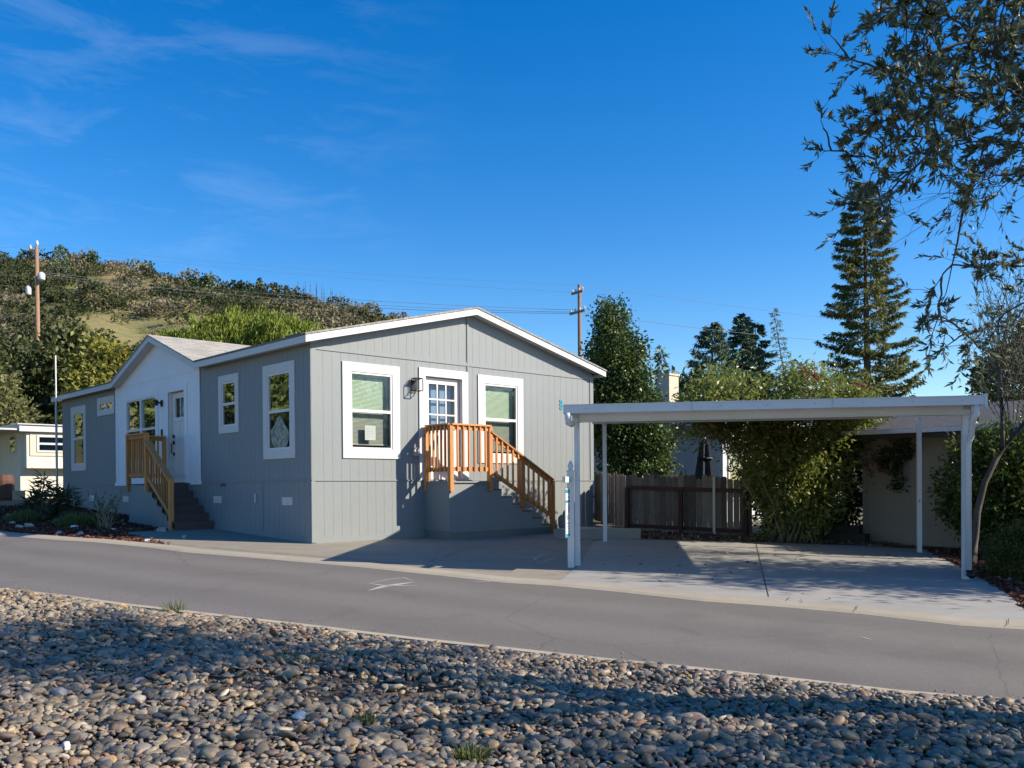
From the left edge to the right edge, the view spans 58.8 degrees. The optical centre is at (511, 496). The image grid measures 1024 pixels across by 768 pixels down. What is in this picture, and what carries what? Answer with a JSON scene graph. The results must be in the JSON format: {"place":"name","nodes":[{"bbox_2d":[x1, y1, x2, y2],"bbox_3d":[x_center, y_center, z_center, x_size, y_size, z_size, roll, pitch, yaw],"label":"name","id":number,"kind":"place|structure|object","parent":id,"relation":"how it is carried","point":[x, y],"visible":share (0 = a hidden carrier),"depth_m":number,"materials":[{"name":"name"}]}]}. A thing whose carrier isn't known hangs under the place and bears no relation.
{"place":"outdoors","nodes":[
{"label":"outdoors","id":0,"kind":"place"},
{"bbox_2d":[0,258,388,359],"bbox_3d":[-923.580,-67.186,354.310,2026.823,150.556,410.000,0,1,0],"label":"hill","id":1,"kind":"structure","parent":0,"point":[124,331],"depth_m":312.83,"materials":[{"name":"green plant"}]},
{"bbox_2d":[43,244,75,276],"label":"ridge tree","id":2,"kind":"object","parent":1,"relation":"on","point":[61,262],"visible":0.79,"depth_m":363.77,"materials":[{"name":"green plant"}]},
{"bbox_2d":[82,246,100,264],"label":"ridge tree","id":3,"kind":"object","parent":1,"relation":"on","point":[94,256],"visible":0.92,"depth_m":390.32,"materials":[{"name":"green plant"}]},
{"bbox_2d":[136,260,156,275],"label":"ridge tree","id":4,"kind":"object","parent":1,"relation":"on","point":[150,266],"visible":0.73,"depth_m":390.35,"materials":[{"name":"green plant"}]},
{"bbox_2d":[0,246,409,360],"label":"hillside woodland","id":5,"kind":"object","parent":1,"relation":"on","point":[336,316],"visible":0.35,"depth_m":346.42,"materials":[{"name":"green plant"}]},
{"bbox_2d":[198,272,216,287],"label":"ridge tree","id":6,"kind":"object","parent":1,"relation":"on","point":[208,279],"visible":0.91,"depth_m":389.66,"materials":[{"name":"green plant"}]},
{"bbox_2d":[254,277,265,294],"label":"ridge tree","id":7,"kind":"object","parent":1,"relation":"on","point":[259,279],"visible":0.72,"depth_m":391.35,"materials":[{"name":"green plant"}]},
{"bbox_2d":[270,282,278,297],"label":"ridge tree","id":8,"kind":"object","parent":1,"relation":"on","point":[274,286],"visible":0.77,"depth_m":390.93,"materials":[{"name":"green plant"}]},
{"bbox_2d":[283,285,289,296],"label":"ridge tree","id":9,"kind":"object","parent":1,"relation":"on","point":[286,288],"visible":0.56,"depth_m":391.13,"materials":[{"name":"green plant"}]},
{"bbox_2d":[126,529,593,579],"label":"old driveway","id":10,"kind":"structure","parent":0,"point":[492,555],"depth_m":16.69,"materials":[{"name":"concrete"}]},
{"bbox_2d":[156,527,166,531],"bbox_3d":[-7.605,0.733,19.694,0.228,0.144,0.164,-1,1,-39],"label":"garden rock","id":11,"kind":"object","parent":10,"relation":"on","point":[161,529],"visible":0.92,"depth_m":19.65,"materials":[{"name":"grey stone"}]},
{"bbox_2d":[170,543,511,571],"bbox_3d":[-3.370,1.007,15.404,7.586,0.273,0.111,0,1,28],"label":"driveway joint","id":12,"kind":"object","parent":10,"relation":"on","point":[348,558],"visible":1,"depth_m":15.00,"materials":[{"name":"grey concrete"}]},
{"bbox_2d":[424,423,554,539],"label":"front stairs","id":13,"kind":"structure","parent":10,"relation":"on","point":[454,510],"depth_m":19.43,"materials":[{"name":"grey paint"}]},
{"bbox_2d":[562,460,574,567],"bbox_3d":[0.875,0.289,14.085,0.138,1.712,0.870,0,1,10],"label":"sign post","id":14,"kind":"object","parent":10,"relation":"on","point":[568,479],"visible":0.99,"depth_m":14.39,"materials":[{"name":"white plastic"}]},
{"bbox_2d":[565,483,569,537],"bbox_3d":[0.857,0.211,14.042,0.016,0.835,0.500,0,1,11],"label":"hanging sign","id":15,"kind":"object","parent":14,"relation":"hanging from","point":[567,512],"visible":1,"depth_m":13.99,"materials":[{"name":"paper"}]},
{"bbox_2d":[0,498,1022,629],"bbox_3d":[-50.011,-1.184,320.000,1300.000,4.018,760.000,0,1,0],"label":"ground","id":16,"kind":"structure","parent":0,"point":[14,502],"depth_m":24.58,"materials":[{"name":"brown soil"}]},
{"bbox_2d":[0,474,14,500],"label":"barrel","id":17,"kind":"object","parent":16,"relation":"on","point":[7,485],"visible":0.8,"depth_m":31.77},
{"bbox_2d":[12,490,25,499],"bbox_3d":[-17.538,0.024,32.200,0.440,0.450,0.440,-1,1,-43],"label":"carton","id":18,"kind":"object","parent":16,"relation":"on","point":[15,495],"visible":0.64,"depth_m":32.04,"materials":[{"name":"beige cardboard"}]},
{"bbox_2d":[0,327,43,396],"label":"leaning oak","id":19,"kind":"object","parent":16,"relation":"on","point":[5,350],"visible":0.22,"depth_m":51.08,"materials":[{"name":"green plant"}]},
{"bbox_2d":[0,359,53,425],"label":"olive green tree","id":20,"kind":"object","parent":16,"relation":"on","point":[18,410],"visible":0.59,"depth_m":41.29,"materials":[{"name":"green plant"}]},
{"bbox_2d":[0,423,62,497],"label":"cream mobile home","id":21,"kind":"object","parent":16,"relation":"on","point":[24,447],"visible":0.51,"depth_m":33.41,"materials":[{"name":"white paint"}]},
{"bbox_2d":[9,435,15,454],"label":"window","id":22,"kind":"structure","parent":21,"relation":"in","point":[12,439],"depth_m":33.74,"materials":[{"name":"glass"}]},
{"bbox_2d":[30,432,62,455],"bbox_3d":[-16.888,-1.932,33.618,1.740,0.897,0.055,-1,1,-43],"label":"window","id":23,"kind":"structure","parent":21,"relation":"in","point":[41,443],"depth_m":33.36,"materials":[{"name":"white paint"}]},
{"bbox_2d":[25,240,44,342],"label":"utility pole","id":24,"kind":"object","parent":16,"relation":"on","point":[39,276],"visible":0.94,"depth_m":59.76,"materials":[{"name":"brown wood"}]},
{"bbox_2d":[1,315,99,423],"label":"evergreen tree","id":25,"kind":"object","parent":16,"relation":"on","point":[38,373],"visible":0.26,"depth_m":46.00,"materials":[{"name":"green plant"}]},
{"bbox_2d":[0,504,174,544],"bbox_3d":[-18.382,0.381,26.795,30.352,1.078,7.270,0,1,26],"label":"mulch bed","id":26,"kind":"object","parent":16,"relation":"on","point":[81,530],"visible":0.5,"depth_m":19.85,"materials":[{"name":"brown wood"}]},
{"bbox_2d":[4,508,46,521],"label":"shrub","id":27,"kind":"object","parent":26,"relation":"on","point":[27,515],"visible":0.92,"depth_m":21.73,"materials":[{"name":"green plant"}]},
{"bbox_2d":[24,523,33,526],"bbox_3d":[-10.781,0.670,20.311,0.207,0.149,0.189,0,1,0],"label":"garden rock","id":28,"kind":"object","parent":26,"relation":"on","point":[28,525],"visible":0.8,"depth_m":20.24,"materials":[{"name":"grey stone"}]},
{"bbox_2d":[17,466,87,521],"bbox_3d":[-11.290,-0.017,22.244,1.919,1.460,1.104,0,1,15],"label":"strap leaf plant","id":29,"kind":"object","parent":26,"relation":"on","point":[50,509],"visible":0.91,"depth_m":22.13,"materials":[{"name":"green plant"}]},
{"bbox_2d":[55,355,57,501],"bbox_3d":[-13.930,-1.979,27.781,0.065,4.640,0.065,0,1,0],"label":"antenna mast","id":30,"kind":"object","parent":26,"relation":"on","point":[56,439],"visible":0.83,"depth_m":27.76,"materials":[{"name":"grey metal"}]},
{"bbox_2d":[51,511,105,525],"bbox_3d":[-9.937,0.487,20.896,1.352,0.426,1.038,0,1,0],"label":"shrub","id":31,"kind":"object","parent":26,"relation":"on","point":[82,518],"visible":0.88,"depth_m":20.65,"materials":[{"name":"green plant"}]},
{"bbox_2d":[84,487,123,528],"bbox_3d":[-9.204,0.264,20.532,0.831,0.950,1.547,-1,1,-27],"label":"sparse shrub","id":32,"kind":"object","parent":26,"relation":"on","point":[103,513],"visible":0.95,"depth_m":20.39,"materials":[{"name":"green plant"}]},
{"bbox_2d":[46,323,133,424],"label":"tree","id":33,"kind":"object","parent":16,"relation":"on","point":[96,366],"visible":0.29,"depth_m":42.83,"materials":[{"name":"plant"}]},
{"bbox_2d":[125,432,213,530],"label":"side stairs","id":34,"kind":"structure","parent":16,"relation":"on","point":[155,504],"depth_m":21.10,"materials":[{"name":"grey paint"}]},
{"bbox_2d":[155,303,331,345],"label":"stone pine","id":35,"kind":"object","parent":16,"relation":"on","point":[259,329],"visible":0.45,"depth_m":43.98,"materials":[{"name":"green plant"}]},
{"bbox_2d":[50,307,606,543],"bbox_3d":[-6.034,-1.768,25.851,8.670,5.477,15.520,-1,1,-43],"label":"mobile home","id":36,"kind":"object","parent":16,"relation":"on","point":[314,437],"visible":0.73,"depth_m":19.99,"materials":[{"name":"grey paint"}]},
{"bbox_2d":[71,405,86,470],"bbox_3d":[-12.921,-1.742,27.576,0.476,1.940,1.305,-1,1,-43],"label":"window","id":37,"kind":"structure","parent":36,"relation":"in","point":[78,414],"depth_m":27.46,"materials":[{"name":"white paint"}]},
{"bbox_2d":[97,395,114,416],"bbox_3d":[-11.327,-2.556,25.868,0.476,0.515,1.330,-1,1,-43],"label":"window","id":38,"kind":"structure","parent":36,"relation":"in","point":[105,405],"depth_m":25.68,"materials":[{"name":"white paint"}]},
{"bbox_2d":[124,389,158,466],"bbox_3d":[-9.562,-1.754,23.971,0.489,1.940,2.290,-1,1,-43],"label":"window","id":39,"kind":"structure","parent":36,"relation":"in","point":[140,412],"depth_m":23.79,"materials":[{"name":"glass"}]},
{"bbox_2d":[218,373,238,433],"bbox_3d":[-6.117,-2.049,20.288,0.476,1.288,0.965,-1,1,-43],"label":"window","id":40,"kind":"structure","parent":36,"relation":"in","point":[228,385],"depth_m":20.16,"materials":[{"name":"white paint"}]},
{"bbox_2d":[262,360,295,459],"bbox_3d":[-4.585,-1.736,18.654,0.476,1.940,1.295,-1,1,-43],"label":"window","id":41,"kind":"structure","parent":36,"relation":"in","point":[279,419],"depth_m":18.51,"materials":[{"name":"white paint"}]},
{"bbox_2d":[342,361,399,458],"bbox_3d":[-3.014,-1.734,18.714,1.395,1.930,0.476,-1,1,-43],"label":"window","id":42,"kind":"structure","parent":36,"relation":"in","point":[370,392],"depth_m":18.63,"materials":[{"name":"white paint"}]},
{"bbox_2d":[477,374,523,462],"bbox_3d":[-0.404,-1.760,21.152,1.410,1.995,0.476,-1,1,-43],"label":"window","id":43,"kind":"structure","parent":36,"relation":"in","point":[500,399],"depth_m":21.15,"materials":[{"name":"white paint"}]},
{"bbox_2d":[4,588,982,697],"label":"gravel edge kerb","id":44,"kind":"structure","parent":16,"relation":"on","point":[418,639],"depth_m":8.36,"materials":[{"name":"concrete"}]},
{"bbox_2d":[0,586,1023,767],"bbox_3d":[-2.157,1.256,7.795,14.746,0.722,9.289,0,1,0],"label":"gravel","id":45,"kind":"structure","parent":16,"relation":"on","point":[225,643],"depth_m":5.65,"materials":[{"name":"grey gravel"}]},
{"bbox_2d":[52,687,68,696],"bbox_3d":[-2.924,1.280,5.891,0.109,0.084,0.084,0,1,36],"label":"river stone","id":46,"kind":"object","parent":45,"relation":"on","point":[64,692],"visible":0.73,"depth_m":5.87,"materials":[{"name":"white stone"}]},
{"bbox_2d":[60,741,70,750],"bbox_3d":[-2.399,1.341,4.883,0.057,0.050,0.071,-1,1,-32],"label":"river stone","id":47,"kind":"object","parent":45,"relation":"on","point":[66,745],"visible":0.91,"depth_m":4.86,"materials":[{"name":"white stone"}]},
{"bbox_2d":[127,694,145,704],"bbox_3d":[-2.359,1.278,5.705,0.114,0.070,0.090,0,1,0],"label":"river stone","id":48,"kind":"object","parent":45,"relation":"on","point":[142,698],"visible":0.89,"depth_m":5.68,"materials":[{"name":"white stone"}]},
{"bbox_2d":[132,677,144,684],"bbox_3d":[-2.518,1.248,6.133,0.074,0.058,0.089,0,1,0],"label":"river stone","id":49,"kind":"object","parent":45,"relation":"on","point":[135,680],"visible":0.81,"depth_m":6.10,"materials":[{"name":"grey stone"}]},
{"bbox_2d":[157,598,187,611],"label":"grass tuft","id":50,"kind":"object","parent":45,"relation":"on","point":[169,608],"visible":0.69,"depth_m":9.76,"materials":[{"name":"green plant"}]},
{"bbox_2d":[260,649,325,663],"bbox_3d":[-1.669,1.227,6.923,0.503,0.072,0.488,0,1,22],"label":"grass tuft","id":51,"kind":"object","parent":45,"relation":"on","point":[309,656],"visible":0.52,"depth_m":6.96,"materials":[{"name":"green plant"}]},
{"bbox_2d":[292,710,305,720],"bbox_3d":[-1.260,1.299,5.377,0.090,0.063,0.064,-1,1,-30],"label":"river stone","id":52,"kind":"object","parent":45,"relation":"on","point":[300,714],"visible":0.95,"depth_m":5.36,"materials":[{"name":"grey stone"}]},
{"bbox_2d":[348,708,382,724],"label":"grass tuft","id":53,"kind":"object","parent":45,"relation":"on","point":[365,716],"visible":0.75,"depth_m":5.38,"materials":[{"name":"green plant"}]},
{"bbox_2d":[449,739,494,763],"bbox_3d":[-0.210,1.336,4.763,0.250,0.104,0.266,0,1,0],"label":"grass tuft","id":54,"kind":"object","parent":45,"relation":"on","point":[460,754],"visible":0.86,"depth_m":4.74,"materials":[{"name":"green plant"}]},
{"bbox_2d":[799,0,1023,391],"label":"olive tree","id":55,"kind":"object","parent":45,"relation":"on","point":[930,61],"visible":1,"depth_m":6.09,"materials":[{"name":"green plant"}]},
{"bbox_2d":[0,531,1023,629],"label":"gutter kerb","id":56,"kind":"structure","parent":16,"relation":"on","point":[830,607],"depth_m":12.27,"materials":[{"name":"concrete"}]},
{"bbox_2d":[569,284,585,357],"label":"utility pole","id":57,"kind":"object","parent":16,"relation":"on","point":[578,292],"visible":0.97,"depth_m":54.80,"materials":[{"name":"brown wood"}]},
{"bbox_2d":[45,274,547,311],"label":"power line","id":58,"kind":"object","parent":57,"relation":"attached to","point":[293,299],"visible":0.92,"depth_m":57.58,"materials":[{"name":"metal"}]},
{"bbox_2d":[40,244,564,284],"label":"power line","id":59,"kind":"object","parent":57,"relation":"attached to","point":[310,269],"visible":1,"depth_m":57.20,"materials":[{"name":"metal"}]},
{"bbox_2d":[43,272,564,309],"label":"power line","id":60,"kind":"object","parent":57,"relation":"attached to","point":[308,296],"visible":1,"depth_m":57.17,"materials":[{"name":"metal"}]},
{"bbox_2d":[44,248,574,292],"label":"power line","id":61,"kind":"object","parent":57,"relation":"attached to","point":[317,275],"visible":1,"depth_m":57.16,"materials":[{"name":"metal"}]},
{"bbox_2d":[45,276,581,313],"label":"power line","id":62,"kind":"object","parent":57,"relation":"attached to","point":[303,303],"visible":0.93,"depth_m":57.38,"materials":[{"name":"metal"}]},
{"bbox_2d":[582,285,985,334],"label":"power line","id":63,"kind":"object","parent":57,"relation":"attached to","point":[742,307],"visible":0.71,"depth_m":56.79,"materials":[{"name":"metal"}]},
{"bbox_2d":[581,312,996,349],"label":"power line","id":64,"kind":"object","parent":57,"relation":"attached to","point":[775,336],"visible":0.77,"depth_m":57.34,"materials":[{"name":"metal"}]},
{"bbox_2d":[578,292,685,523],"bbox_3d":[3.103,-2.380,24.805,3.153,6.414,2.984,0,1,0],"label":"pear tree","id":65,"kind":"object","parent":16,"relation":"on","point":[616,355],"visible":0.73,"depth_m":24.26,"materials":[{"name":"green plant"}]},
{"bbox_2d":[651,345,671,391],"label":"young redwood","id":66,"kind":"object","parent":16,"relation":"on","point":[656,359],"visible":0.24,"depth_m":89.72,"materials":[{"name":"green plant"}]},
{"bbox_2d":[594,472,751,535],"bbox_3d":[3.394,0.190,21.974,1.171,1.612,4.797,-1,1,-43],"label":"wooden fence","id":67,"kind":"object","parent":16,"relation":"on","point":[712,504],"visible":0.87,"depth_m":21.41,"materials":[{"name":"brown wood"}]},
{"bbox_2d":[671,364,704,400],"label":"backyard tree","id":68,"kind":"object","parent":16,"relation":"on","point":[681,382],"visible":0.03,"depth_m":64.62,"materials":[{"name":"green plant"}]},
{"bbox_2d":[695,437,715,478],"bbox_3d":[5.057,-0.401,23.798,0.576,2.400,0.577,0,1,0],"label":"patio umbrella","id":69,"kind":"object","parent":16,"relation":"on","point":[705,465],"visible":0.57,"depth_m":23.68,"materials":[{"name":"grey fabric"}]},
{"bbox_2d":[679,321,743,401],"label":"fir tree","id":70,"kind":"object","parent":16,"relation":"on","point":[719,339],"visible":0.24,"depth_m":57.49,"materials":[{"name":"green plant"}]},
{"bbox_2d":[593,373,835,521],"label":"white house","id":71,"kind":"structure","parent":16,"relation":"on","point":[687,459],"depth_m":26.95,"materials":[{"name":"paint"}]},
{"bbox_2d":[666,469,684,484],"bbox_3d":[4.848,-0.571,27.223,0.044,0.450,0.800,-1,1,-43],"label":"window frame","id":72,"kind":"structure","parent":71,"relation":"in","point":[677,472],"depth_m":27.07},
{"bbox_2d":[728,441,746,479],"bbox_3d":[6.608,-0.747,26.505,1.050,1.711,0.044,-1,1,-43],"label":"window frame","id":73,"kind":"structure","parent":71,"relation":"in","point":[729,473],"depth_m":26.22,"materials":[{"name":"white paint"}]},
{"bbox_2d":[723,312,772,399],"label":"fir tree","id":74,"kind":"object","parent":16,"relation":"on","point":[745,342],"visible":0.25,"depth_m":59.53,"materials":[{"name":"green plant"}]},
{"bbox_2d":[596,524,916,548],"bbox_3d":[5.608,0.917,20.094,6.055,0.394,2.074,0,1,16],"label":"leaf litter","id":75,"kind":"object","parent":16,"relation":"on","point":[655,534],"visible":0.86,"depth_m":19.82,"materials":[{"name":"brown plant"}]},
{"bbox_2d":[662,337,891,543],"bbox_3d":[6.147,-1.162,20.206,5.538,4.827,3.612,0,1,0],"label":"oleander","id":76,"kind":"object","parent":75,"relation":"on","point":[803,482],"visible":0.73,"depth_m":19.66,"materials":[{"name":"green plant"}]},
{"bbox_2d":[797,365,896,483],"bbox_3d":[7.116,-1.532,19.313,2.114,2.572,0.501,0,1,0],"label":"nandina","id":77,"kind":"object","parent":75,"relation":"on","point":[814,375],"visible":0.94,"depth_m":19.27,"materials":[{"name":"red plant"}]},
{"bbox_2d":[829,525,869,544],"bbox_3d":[7.248,0.823,19.517,0.750,0.400,0.350,0,1,38],"label":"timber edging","id":78,"kind":"object","parent":75,"relation":"on","point":[854,533],"visible":0.82,"depth_m":19.41,"materials":[{"name":"black wood"}]},
{"bbox_2d":[740,320,782,396],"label":"fir tree","id":79,"kind":"object","parent":16,"relation":"on","point":[761,329],"visible":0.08,"depth_m":61.62,"materials":[{"name":"green plant"}]},
{"bbox_2d":[768,308,795,422],"bbox_3d":[8.411,-2.441,26.916,1.308,6.339,1.365,-1,1,-38],"label":"leaning sapling","id":80,"kind":"object","parent":16,"relation":"on","point":[784,348],"visible":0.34,"depth_m":26.95,"materials":[{"name":"green plant"}]},
{"bbox_2d":[727,398,862,535],"bbox_3d":[7.193,-0.656,22.355,3.780,4.540,2.448,0,1,0],"label":"backyard shrub","id":81,"kind":"object","parent":16,"relation":"on","point":[858,499],"visible":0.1,"depth_m":21.93,"materials":[{"name":"green plant"}]},
{"bbox_2d":[815,180,926,474],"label":"redwood tree","id":82,"kind":"object","parent":16,"relation":"on","point":[854,261],"visible":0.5,"depth_m":59.21,"materials":[{"name":"green plant"}]},
{"bbox_2d":[841,400,1023,549],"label":"garage","id":83,"kind":"structure","parent":16,"relation":"on","point":[889,516],"depth_m":19.28,"materials":[{"name":"beige paint"}]},
{"bbox_2d":[876,438,915,492],"bbox_3d":[8.174,-0.698,19.245,0.888,1.276,0.800,0,1,23],"label":"dark vine","id":84,"kind":"object","parent":83,"relation":"attached to","point":[887,458],"visible":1,"depth_m":19.18,"materials":[{"name":"green plant"}]},
{"bbox_2d":[900,545,1023,608],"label":"side bed","id":85,"kind":"object","parent":16,"relation":"on","point":[927,548],"visible":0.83,"depth_m":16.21,"materials":[{"name":"brown wood"}]},
{"bbox_2d":[919,409,1023,553],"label":"photinia hedge","id":86,"kind":"object","parent":85,"relation":"on","point":[1003,502],"visible":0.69,"depth_m":17.03,"materials":[{"name":"green plant"}]},
{"bbox_2d":[963,228,1023,563],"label":"leaning tree","id":87,"kind":"object","parent":85,"relation":"on","point":[999,381],"visible":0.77,"depth_m":16.15,"materials":[{"name":"green plant"}]},
{"bbox_2d":[974,517,1023,579],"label":"boxwood","id":88,"kind":"object","parent":85,"relation":"on","point":[1014,535],"visible":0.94,"depth_m":13.75,"materials":[{"name":"green plant"}]},
{"bbox_2d":[958,325,1023,401],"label":"green tree","id":89,"kind":"object","parent":16,"relation":"on","point":[972,370],"visible":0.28,"depth_m":36.03,"materials":[{"name":"green plant"}]},
{"bbox_2d":[0,535,1023,699],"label":"road","id":90,"kind":"structure","parent":0,"point":[896,653],"depth_m":10.00,"materials":[{"name":"grey asphalt"}]},
{"bbox_2d":[368,582,411,590],"bbox_3d":[-1.652,1.200,12.154,0.137,0.018,1.013,0,1,30],"label":"road scuff","id":91,"kind":"object","parent":90,"relation":"on","point":[389,585],"visible":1,"depth_m":12.17,"materials":[{"name":"white paint"}]},
{"bbox_2d":[0,0,1023,400],"label":"sky","id":92,"kind":"structure","parent":0,"point":[649,147],"materials":[{"name":"blue"}]},
{"bbox_2d":[554,523,640,540],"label":"raised walkway","id":93,"kind":"structure","parent":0,"point":[595,533],"depth_m":19.65,"materials":[{"name":"concrete"}]},
{"bbox_2d":[561,539,1023,621],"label":"carport slab","id":94,"kind":"structure","parent":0,"point":[908,580],"depth_m":13.81,"materials":[{"name":"concrete"}]},
{"bbox_2d":[756,544,768,595],"bbox_3d":[4.169,1.133,15.227,0.020,0.206,7.524,0,1,14],"label":"slab joint","id":95,"kind":"object","parent":94,"relation":"on","point":[762,572],"visible":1,"depth_m":13.93,"materials":[{"name":"grey concrete"}]},
{"bbox_2d":[563,393,987,579],"bbox_3d":[4.535,-0.324,16.811,6.469,3.120,6.644,0,1,9],"label":"carport","id":96,"kind":"object","parent":94,"relation":"on","point":[603,415],"visible":0.99,"depth_m":13.80,"materials":[{"name":"white metal"}]},
{"bbox_2d":[603,546,991,601],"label":"fallen leaves","id":97,"kind":"object","parent":94,"relation":"on","point":[794,559],"visible":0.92,"depth_m":14.84,"materials":[{"name":"brown plant"}]},
{"bbox_2d":[842,381,895,491],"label":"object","id":98,"kind":"structure","parent":0,"point":[861,475],"depth_m":69.25,"materials":[{"name":"beige"}]}
]}

